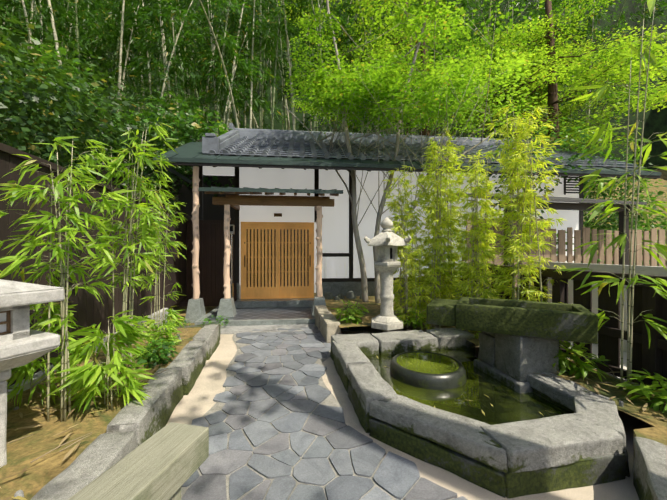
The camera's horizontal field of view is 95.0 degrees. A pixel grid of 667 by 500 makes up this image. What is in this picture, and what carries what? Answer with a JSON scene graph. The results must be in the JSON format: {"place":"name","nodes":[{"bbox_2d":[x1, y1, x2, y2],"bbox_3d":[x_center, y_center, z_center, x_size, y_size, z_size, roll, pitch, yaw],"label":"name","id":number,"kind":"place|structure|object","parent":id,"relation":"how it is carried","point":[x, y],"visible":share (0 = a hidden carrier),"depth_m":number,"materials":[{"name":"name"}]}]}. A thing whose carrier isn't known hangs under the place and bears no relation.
{"place":"outdoors","nodes":[
{"label":"outdoors","id":0,"kind":"place"},
{"bbox_2d":[7,308,167,394],"bbox_3d":[-2.460,1.288,1.479,0.180,0.350,8.950,0,0,-10],"label":"concrete fence base","id":1,"kind":"object","parent":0,"point":[38,375],"visible":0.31,"depth_m":2.78,"materials":[{"name":"grey concrete"}]},
{"bbox_2d":[0,327,200,499],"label":"bed soil","id":2,"kind":"structure","parent":0,"point":[22,453],"depth_m":2.04,"materials":[{"name":"brown soil"}]},
{"bbox_2d":[0,279,64,467],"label":"stone lantern","id":3,"kind":"object","parent":2,"relation":"on","point":[22,343],"visible":0.85,"depth_m":1.68,"materials":[{"name":"grey stone"}]},
{"bbox_2d":[0,310,10,334],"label":"lantern window","id":4,"kind":"structure","parent":3,"relation":"on","point":[5,322],"depth_m":1.67,"materials":[{"name":"brown wood"}]},
{"bbox_2d":[29,281,58,399],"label":"bamboo culms","id":5,"kind":"object","parent":2,"relation":"on","point":[31,382],"visible":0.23,"depth_m":2.40,"materials":[{"name":"green plant"}]},
{"bbox_2d":[6,269,84,407],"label":"bamboo shoot leaves","id":6,"kind":"object","parent":2,"relation":"on","point":[21,373],"visible":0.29,"depth_m":2.28,"materials":[{"name":"green plant"}]},
{"bbox_2d":[13,136,97,421],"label":"bamboo culms","id":7,"kind":"object","parent":2,"relation":"on","point":[64,305],"visible":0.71,"depth_m":2.15,"materials":[{"name":"green plant"}]},
{"bbox_2d":[0,136,136,332],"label":"bamboo leaves","id":8,"kind":"object","parent":7,"relation":"attached to","point":[73,217],"visible":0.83,"depth_m":2.09,"materials":[{"name":"green plant"}]},
{"bbox_2d":[40,310,155,414],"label":"bamboo shoot leaves","id":9,"kind":"object","parent":2,"relation":"on","point":[88,377],"visible":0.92,"depth_m":2.30,"materials":[{"name":"green plant"}]},
{"bbox_2d":[93,320,120,410],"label":"bamboo culms","id":10,"kind":"object","parent":2,"relation":"on","point":[108,359],"visible":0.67,"depth_m":2.32,"materials":[{"name":"green plant"}]},
{"bbox_2d":[97,122,159,366],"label":"bamboo culms","id":11,"kind":"object","parent":2,"relation":"on","point":[125,290],"visible":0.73,"depth_m":2.89,"materials":[{"name":"green plant"}]},
{"bbox_2d":[64,117,179,295],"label":"bamboo leaves","id":12,"kind":"object","parent":11,"relation":"attached to","point":[142,207],"visible":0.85,"depth_m":2.86,"materials":[{"name":"green plant"}]},
{"bbox_2d":[142,180,169,331],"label":"bamboo culms","id":13,"kind":"object","parent":2,"relation":"on","point":[156,292],"visible":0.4,"depth_m":4.36,"materials":[{"name":"green plant"}]},
{"bbox_2d":[120,176,186,303],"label":"bamboo leaves","id":14,"kind":"object","parent":13,"relation":"attached to","point":[168,243],"visible":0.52,"depth_m":4.36,"materials":[{"name":"green plant"}]},
{"bbox_2d":[143,313,168,349],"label":"bamboo culms","id":15,"kind":"object","parent":2,"relation":"on","point":[157,331],"visible":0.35,"depth_m":3.55,"materials":[{"name":"green plant"}]},
{"bbox_2d":[127,306,187,359],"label":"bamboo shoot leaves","id":16,"kind":"object","parent":2,"relation":"on","point":[172,317],"visible":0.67,"depth_m":3.54,"materials":[{"name":"green plant"}]},
{"bbox_2d":[6,329,664,462],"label":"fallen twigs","id":17,"kind":"object","parent":2,"relation":"on","point":[167,369],"visible":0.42,"depth_m":1.89,"materials":[{"name":"brown wood"}]},
{"bbox_2d":[230,283,233,298],"bbox_3d":[-2.383,1.063,7.024,0.170,0.600,0.170,0,0,-10],"label":"umbrella stand bin","id":18,"kind":"object","parent":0,"point":[232,289],"visible":0.38,"depth_m":6.99,"materials":[{"name":"silver metal"}]},
{"bbox_2d":[325,296,426,327],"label":"lantern bed soil","id":19,"kind":"structure","parent":0,"point":[372,306],"depth_m":6.08,"materials":[{"name":"brown soil"}]},
{"bbox_2d":[324,291,361,299],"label":"rocks","id":20,"kind":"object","parent":19,"relation":"on","point":[349,295],"depth_m":7.32,"materials":[{"name":"grey stone"}]},
{"bbox_2d":[364,217,411,330],"bbox_3d":[0.811,0.335,4.648,0.785,1.663,0.765,0,0,-10],"label":"stone lantern","id":21,"kind":"object","parent":19,"relation":"on","point":[386,241],"visible":0.98,"depth_m":4.54,"materials":[{"name":"grey stone"}]},
{"bbox_2d":[390,166,422,312],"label":"bamboo culms","id":22,"kind":"object","parent":19,"relation":"on","point":[398,184],"visible":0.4,"depth_m":5.25,"materials":[{"name":"green plant"}]},
{"bbox_2d":[382,165,435,313],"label":"bamboo leaves","id":23,"kind":"object","parent":19,"relation":"on","point":[394,207],"visible":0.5,"depth_m":5.23,"materials":[{"name":"green plant"}]},
{"bbox_2d":[399,224,428,327],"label":"bamboo culms","id":24,"kind":"object","parent":19,"relation":"on","point":[406,291],"visible":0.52,"depth_m":4.79,"materials":[{"name":"green plant"}]},
{"bbox_2d":[392,220,436,327],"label":"bamboo leaves","id":25,"kind":"object","parent":19,"relation":"on","point":[412,266],"visible":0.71,"depth_m":4.76,"materials":[{"name":"green plant"}]},
{"bbox_2d":[416,239,457,329],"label":"bamboo leaves","id":26,"kind":"object","parent":19,"relation":"on","point":[434,280],"visible":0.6,"depth_m":4.73,"materials":[{"name":"green plant"}]},
{"bbox_2d":[418,131,459,325],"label":"bamboo culms","id":27,"kind":"object","parent":19,"relation":"on","point":[436,215],"visible":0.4,"depth_m":4.92,"materials":[{"name":"green plant"}]},
{"bbox_2d":[411,129,469,308],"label":"bamboo leaves","id":28,"kind":"object","parent":27,"relation":"attached to","point":[431,211],"visible":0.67,"depth_m":4.86,"materials":[{"name":"green plant"}]},
{"bbox_2d":[419,169,462,311],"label":"bamboo leaves","id":29,"kind":"object","parent":19,"relation":"on","point":[431,228],"visible":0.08,"depth_m":5.40,"materials":[{"name":"green plant"}]},
{"bbox_2d":[431,185,451,293],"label":"bamboo culms","id":30,"kind":"object","parent":19,"relation":"on","point":[442,234],"visible":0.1,"depth_m":5.47,"materials":[{"name":"green plant"}]},
{"bbox_2d":[283,0,549,302],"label":"maple tree","id":31,"kind":"object","parent":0,"point":[334,81],"depth_m":6.40,"materials":[{"name":"green plant"}]},
{"bbox_2d":[170,169,666,325],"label":"terrain","id":32,"kind":"structure","parent":0,"point":[662,178],"depth_m":28.91,"materials":[{"name":"soil"}]},
{"bbox_2d":[0,143,191,385],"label":"fence planks","id":33,"kind":"object","parent":32,"relation":"on","point":[91,309],"visible":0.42,"depth_m":3.46,"materials":[{"name":"brown wood"}]},
{"bbox_2d":[0,8,208,209],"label":"shrubs","id":34,"kind":"object","parent":32,"relation":"on","point":[17,111],"visible":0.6,"depth_m":4.37,"materials":[{"name":"green plant"}]},
{"bbox_2d":[1,38,234,196],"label":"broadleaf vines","id":35,"kind":"object","parent":32,"relation":"on","point":[212,129],"visible":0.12,"depth_m":8.90,"materials":[{"name":"green plant"}]},
{"bbox_2d":[96,158,234,219],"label":"recess wall","id":36,"kind":"structure","parent":32,"relation":"on","point":[211,211],"depth_m":8.90,"materials":[{"name":"brown wood"}]},
{"bbox_2d":[135,314,228,367],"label":"plants","id":37,"kind":"object","parent":32,"relation":"on","point":[157,359],"visible":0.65,"depth_m":3.19,"materials":[{"name":"green plant"}]},
{"bbox_2d":[146,324,219,340],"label":"stone curb","id":38,"kind":"structure","parent":32,"relation":"on","point":[193,326],"depth_m":4.79,"materials":[{"name":"stone"}]},
{"bbox_2d":[195,306,314,325],"bbox_3d":[-1.289,1.411,6.750,2.860,0.105,1.670,0,0,-6],"label":"porch granite border","id":39,"kind":"object","parent":32,"relation":"on","point":[248,322],"visible":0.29,"depth_m":5.92,"materials":[{"name":"grey stone"}]},
{"bbox_2d":[185,296,325,322],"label":"post base stones","id":40,"kind":"object","parent":32,"relation":"on","point":[195,311],"visible":0.83,"depth_m":6.20,"materials":[{"name":"grey stone"}]},
{"bbox_2d":[191,166,199,298],"bbox_3d":[-2.836,-0.352,6.286,0.180,2.710,0.185,0,0,-10],"label":"log post","id":41,"kind":"object","parent":40,"relation":"on","point":[195,252],"visible":1,"depth_m":6.23,"materials":[{"name":"beige wood"}]},
{"bbox_2d":[223,205,230,298],"bbox_3d":[-2.205,0.033,6.343,0.157,1.940,0.174,0,0,-10],"label":"log post","id":42,"kind":"object","parent":40,"relation":"on","point":[226,268],"visible":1,"depth_m":6.30,"materials":[{"name":"beige wood"}]},
{"bbox_2d":[315,206,322,296],"bbox_3d":[-0.305,0.033,6.543,0.178,1.940,0.169,0,0,-10],"label":"log post","id":43,"kind":"object","parent":40,"relation":"on","point":[318,268],"visible":1,"depth_m":6.49,"materials":[{"name":"beige wood"}]},
{"bbox_2d":[206,307,313,319],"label":"entrance floor","id":44,"kind":"structure","parent":32,"relation":"on","point":[272,313],"depth_m":6.58,"materials":[{"name":"grey stone"}]},
{"bbox_2d":[230,225,234,282],"bbox_3d":[-2.416,0.383,7.239,0.120,1.960,0.105,0,0,-6],"label":"intercom pole","id":45,"kind":"object","parent":44,"relation":"on","point":[232,229],"visible":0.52,"depth_m":7.23,"materials":[{"name":"silver metal"}]},
{"bbox_2d":[235,298,313,307],"bbox_3d":[-1.357,1.281,7.402,1.940,0.165,0.360,0,0,-6],"label":"door step","id":46,"kind":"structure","parent":44,"relation":"on","point":[274,303],"depth_m":7.24,"materials":[{"name":"grey stone"}]},
{"bbox_2d":[1,0,647,227],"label":"bamboo grove","id":47,"kind":"object","parent":32,"relation":"on","point":[261,110],"visible":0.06,"depth_m":12.76,"materials":[{"name":"green plant"}]},
{"bbox_2d":[0,0,666,147],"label":"trees","id":48,"kind":"object","parent":47,"relation":"attached to","point":[148,15],"visible":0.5,"depth_m":12.35,"materials":[{"name":"green plant"}]},
{"bbox_2d":[314,305,340,342],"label":"stone curb","id":49,"kind":"structure","parent":32,"relation":"on","point":[327,323],"depth_m":5.06,"materials":[{"name":"beige stone"}]},
{"bbox_2d":[0,0,666,169],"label":"forest foliage","id":50,"kind":"object","parent":32,"relation":"on","point":[655,120],"depth_m":41.12,"materials":[{"name":"green plant"}]},
{"bbox_2d":[237,281,461,301],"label":"building plinth","id":51,"kind":"structure","parent":32,"relation":"on","point":[337,288],"depth_m":7.72,"materials":[{"name":"grey concrete"}]},
{"bbox_2d":[203,166,578,292],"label":"building walls","id":52,"kind":"structure","parent":32,"relation":"on","point":[335,228],"depth_m":7.75,"materials":[{"name":"white paint"}]},
{"bbox_2d":[173,220,236,306],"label":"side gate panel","id":53,"kind":"structure","parent":52,"relation":"attached to","point":[211,253],"depth_m":7.41,"materials":[{"name":"brown wood"}]},
{"bbox_2d":[212,195,333,206],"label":"wooden beam","id":54,"kind":"structure","parent":52,"relation":"attached to","point":[269,200],"depth_m":6.43,"materials":[{"name":"brown wood"}]},
{"bbox_2d":[204,191,338,210],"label":"canopy frame","id":55,"kind":"structure","parent":54,"relation":"on","point":[236,207],"depth_m":6.50,"materials":[{"name":"brown wood"}]},
{"bbox_2d":[198,186,342,193],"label":"small canopy roof","id":56,"kind":"structure","parent":55,"relation":"on","point":[259,189],"depth_m":5.96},
{"bbox_2d":[241,222,313,298],"bbox_3d":[-1.370,0.253,7.533,1.780,1.880,0.095,0,0,-6],"label":"entrance door","id":57,"kind":"structure","parent":52,"relation":"attached to","point":[277,260],"depth_m":7.53,"materials":[{"name":"brown wood"}]},
{"bbox_2d":[274,213,281,216],"bbox_3d":[-1.374,-0.867,7.566,0.200,0.080,0.030,0,0,-6],"label":"door plaque","id":58,"kind":"object","parent":52,"relation":"attached to","point":[277,214],"depth_m":7.55,"materials":[{"name":"brown"}]},
{"bbox_2d":[198,166,582,282],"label":"timber posts","id":59,"kind":"object","parent":52,"relation":"attached to","point":[316,179],"visible":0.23,"depth_m":7.65,"materials":[{"name":"black wood"}]},
{"bbox_2d":[322,253,461,281],"bbox_3d":[1.807,-0.707,7.916,10.200,3.020,0.090,0,0,-6],"label":"wall trim","id":60,"kind":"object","parent":52,"relation":"attached to","point":[342,279],"visible":0.25,"depth_m":7.71,"materials":[{"name":"black wood"}]},
{"bbox_2d":[196,139,607,167],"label":"roof deck","id":61,"kind":"structure","parent":52,"relation":"on","point":[307,151],"depth_m":7.28,"materials":[{"name":"grey tile"}]},
{"bbox_2d":[209,136,641,167],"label":"roof tiles","id":62,"kind":"object","parent":61,"relation":"on","point":[301,152],"visible":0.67,"depth_m":7.43,"materials":[{"name":"grey tile"}]},
{"bbox_2d":[202,123,559,155],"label":"roof ridge tiles","id":63,"kind":"object","parent":62,"relation":"on","point":[211,141],"visible":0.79,"depth_m":8.97,"materials":[{"name":"grey tile"}]},
{"bbox_2d":[153,142,660,183],"bbox_3d":[1.923,-2.251,7.458,11.065,1.088,2.025,0,0,-6],"label":"roof eave","id":64,"kind":"object","parent":52,"relation":"on","point":[190,152],"visible":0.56,"depth_m":6.40,"materials":[{"name":"grey metal"}]},
{"bbox_2d":[156,162,659,178],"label":"roof fascia","id":65,"kind":"structure","parent":52,"relation":"attached to","point":[259,166],"depth_m":6.29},
{"bbox_2d":[564,176,581,194],"bbox_3d":[6.559,-1.787,8.386,0.510,0.540,0.035,0,0,-6],"label":"wall vent","id":66,"kind":"object","parent":52,"relation":"attached to","point":[565,187],"visible":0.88,"depth_m":8.37,"materials":[{"name":"grey metal"}]},
{"bbox_2d":[166,322,653,499],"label":"concrete path apron","id":67,"kind":"object","parent":32,"relation":"on","point":[197,401],"depth_m":2.59,"materials":[{"name":"beige concrete"}]},
{"bbox_2d":[30,324,219,499],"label":"bed kerb stones","id":68,"kind":"object","parent":67,"relation":"on","point":[133,424],"visible":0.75,"depth_m":2.18,"materials":[{"name":"stone"}]},
{"bbox_2d":[68,422,208,499],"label":"timber hand rail","id":69,"kind":"object","parent":67,"relation":"on","point":[166,461],"visible":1,"depth_m":0.85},
{"bbox_2d":[220,324,365,333],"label":"porch threshold paving","id":70,"kind":"structure","parent":67,"relation":"on","point":[241,329],"depth_m":5.65,"materials":[{"name":"beige stone"}]},
{"bbox_2d":[181,328,454,499],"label":"paving joints","id":71,"kind":"object","parent":67,"relation":"on","point":[330,400],"visible":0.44,"depth_m":2.53,"materials":[{"name":"beige concrete"}]},
{"bbox_2d":[181,326,467,499],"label":"path flagstones","id":72,"kind":"object","parent":67,"relation":"on","point":[396,476],"visible":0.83,"depth_m":2.28,"materials":[{"name":"grey stone"}]},
{"bbox_2d":[330,328,625,473],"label":"pool kerb stones","id":73,"kind":"object","parent":67,"relation":"on","point":[592,425],"visible":0.94,"depth_m":2.17,"materials":[{"name":"grey stone"}]},
{"bbox_2d":[632,437,666,499],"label":"stone block","id":74,"kind":"structure","parent":67,"relation":"on","point":[649,470],"depth_m":1.72,"materials":[{"name":"stone"}]},
{"bbox_2d":[634,426,666,458],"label":"bed soil","id":75,"kind":"structure","parent":67,"relation":"on","point":[658,434],"depth_m":2.00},
{"bbox_2d":[463,217,666,298],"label":"wooden fence","id":76,"kind":"object","parent":32,"relation":"on","point":[645,257],"visible":0.19,"depth_m":6.02,"materials":[{"name":"beige wood"}]},
{"bbox_2d":[465,117,666,265],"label":"shrubs","id":77,"kind":"object","parent":32,"relation":"on","point":[612,218],"visible":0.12,"depth_m":8.82,"materials":[{"name":"green plant"}]},
{"bbox_2d":[568,341,626,369],"bbox_3d":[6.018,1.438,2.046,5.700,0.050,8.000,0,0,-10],"label":"fence posts","id":78,"kind":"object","parent":32,"relation":"on","point":[594,349],"depth_m":4.17,"materials":[{"name":"grey"}]},
{"bbox_2d":[449,193,646,265],"bbox_3d":[4.153,0.063,6.381,3.000,2.800,2.000,0,0,-10],"label":"wooden frame","id":79,"kind":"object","parent":78,"relation":"on","point":[557,203],"depth_m":5.60,"materials":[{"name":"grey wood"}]},
{"bbox_2d":[533,261,666,351],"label":"railing","id":80,"kind":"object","parent":78,"relation":"on","point":[657,270],"depth_m":4.50,"materials":[{"name":"grey wood"}]},
{"bbox_2d":[606,372,639,385],"bbox_3d":[3.027,1.363,1.776,0.220,0.200,7.550,0,0,-10],"label":"concrete fence base","id":81,"kind":"object","parent":32,"relation":"on","point":[616,377],"depth_m":2.98,"materials":[{"name":"grey concrete"}]},
{"bbox_2d":[462,264,666,393],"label":"dark fence","id":82,"kind":"object","parent":81,"relation":"on","point":[651,359],"visible":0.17,"depth_m":3.04,"materials":[{"name":"black wood"}]},
{"bbox_2d":[278,0,666,155],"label":"canopy trees","id":83,"kind":"object","parent":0,"point":[623,74],"depth_m":10.16,"materials":[{"name":"green plant"}]},
{"bbox_2d":[334,356,629,498],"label":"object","id":84,"kind":"object","parent":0,"point":[590,471],"visible":0.33,"depth_m":1.92,"materials":[{"name":"stone"}]},
{"bbox_2d":[435,325,666,426],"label":"bed soil","id":85,"kind":"structure","parent":0,"point":[648,415],"depth_m":2.58,"materials":[{"name":"brown soil"}]},
{"bbox_2d":[13,334,623,499],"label":"bed pebbles","id":86,"kind":"object","parent":85,"relation":"on","point":[21,493],"visible":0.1,"depth_m":1.46,"materials":[{"name":"stone"}]},
{"bbox_2d":[0,302,666,499],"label":"fallen leaves","id":87,"kind":"object","parent":85,"relation":"on","point":[644,408],"visible":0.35,"depth_m":2.17,"materials":[{"name":"brown plant"}]},
{"bbox_2d":[424,247,447,327],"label":"bamboo culms","id":88,"kind":"object","parent":85,"relation":"on","point":[439,326],"visible":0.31,"depth_m":4.77,"materials":[{"name":"green plant"}]},
{"bbox_2d":[456,146,495,331],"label":"bamboo culms","id":89,"kind":"object","parent":85,"relation":"on","point":[472,218],"visible":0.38,"depth_m":4.58,"materials":[{"name":"green plant"}]},
{"bbox_2d":[459,230,493,332],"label":"bamboo culms","id":90,"kind":"object","parent":85,"relation":"on","point":[479,295],"visible":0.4,"depth_m":4.29,"materials":[{"name":"green plant"}]},
{"bbox_2d":[445,145,510,299],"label":"bamboo leaves","id":91,"kind":"object","parent":85,"relation":"on","point":[481,192],"visible":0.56,"depth_m":4.57,"materials":[{"name":"green plant"}]},
{"bbox_2d":[448,228,510,338],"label":"bamboo leaves","id":92,"kind":"object","parent":85,"relation":"on","point":[488,293],"visible":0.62,"depth_m":4.23,"materials":[{"name":"green plant"}]},
{"bbox_2d":[330,299,666,412],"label":"shrubs","id":93,"kind":"object","parent":85,"relation":"on","point":[647,391],"visible":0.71,"depth_m":2.94,"materials":[{"name":"green plant"}]},
{"bbox_2d":[495,109,553,301],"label":"bamboo culms","id":94,"kind":"object","parent":85,"relation":"on","point":[518,264],"visible":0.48,"depth_m":3.81,"materials":[{"name":"green plant"}]},
{"bbox_2d":[484,100,569,302],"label":"bamboo leaves","id":95,"kind":"object","parent":94,"relation":"attached to","point":[512,158],"visible":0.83,"depth_m":3.81,"materials":[{"name":"green plant"}]},
{"bbox_2d":[597,1,666,394],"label":"bamboo culms","id":96,"kind":"object","parent":85,"relation":"on","point":[629,339],"visible":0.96,"depth_m":2.60,"materials":[{"name":"green plant"}]},
{"bbox_2d":[556,0,666,346],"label":"bamboo leaves","id":97,"kind":"object","parent":96,"relation":"attached to","point":[597,94],"visible":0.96,"depth_m":2.68,"materials":[{"name":"green plant"}]},
{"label":"pool floor","id":98,"kind":"structure","parent":0,"visible":0},
{"bbox_2d":[366,349,571,424],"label":"pool water","id":99,"kind":"structure","parent":98,"relation":"on","point":[508,404],"depth_m":2.79,"materials":[{"name":"green liquid"}]},
{"bbox_2d":[390,351,466,389],"bbox_3d":[1.020,1.341,3.344,0.800,0.245,0.800,0,0,-10],"label":"stone basin","id":100,"kind":"object","parent":99,"relation":"on","point":[447,381],"visible":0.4,"depth_m":3.02,"materials":[{"name":"grey stone"}]},
{"bbox_2d":[397,352,458,373],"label":"water","id":101,"kind":"structure","parent":100,"relation":"on","point":[428,363],"depth_m":3.31,"materials":[{"name":"green liquid"}]},
{"bbox_2d":[377,356,551,415],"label":"floating leaves","id":102,"kind":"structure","parent":99,"relation":"on","point":[485,395],"depth_m":2.62,"materials":[{"name":"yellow plant"}]},
{"bbox_2d":[473,332,558,393],"bbox_3d":[1.941,1.143,3.256,0.526,0.650,0.711,0,0,-10],"label":"stone pedestal","id":103,"kind":"object","parent":98,"relation":"on","point":[511,361],"visible":0.5,"depth_m":2.98,"materials":[{"name":"stone"}]},
{"bbox_2d":[426,297,597,343],"bbox_3d":[1.790,0.693,3.254,1.465,0.269,0.608,0,0,28],"label":"stone trough","id":104,"kind":"object","parent":103,"relation":"on","point":[579,323],"visible":1,"depth_m":2.98,"materials":[{"name":"green stone"}]},
{"bbox_2d":[469,303,572,311],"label":"trough water","id":105,"kind":"structure","parent":104,"relation":"on","point":[524,307],"depth_m":3.31,"materials":[{"name":"green liquid"}]}
]}

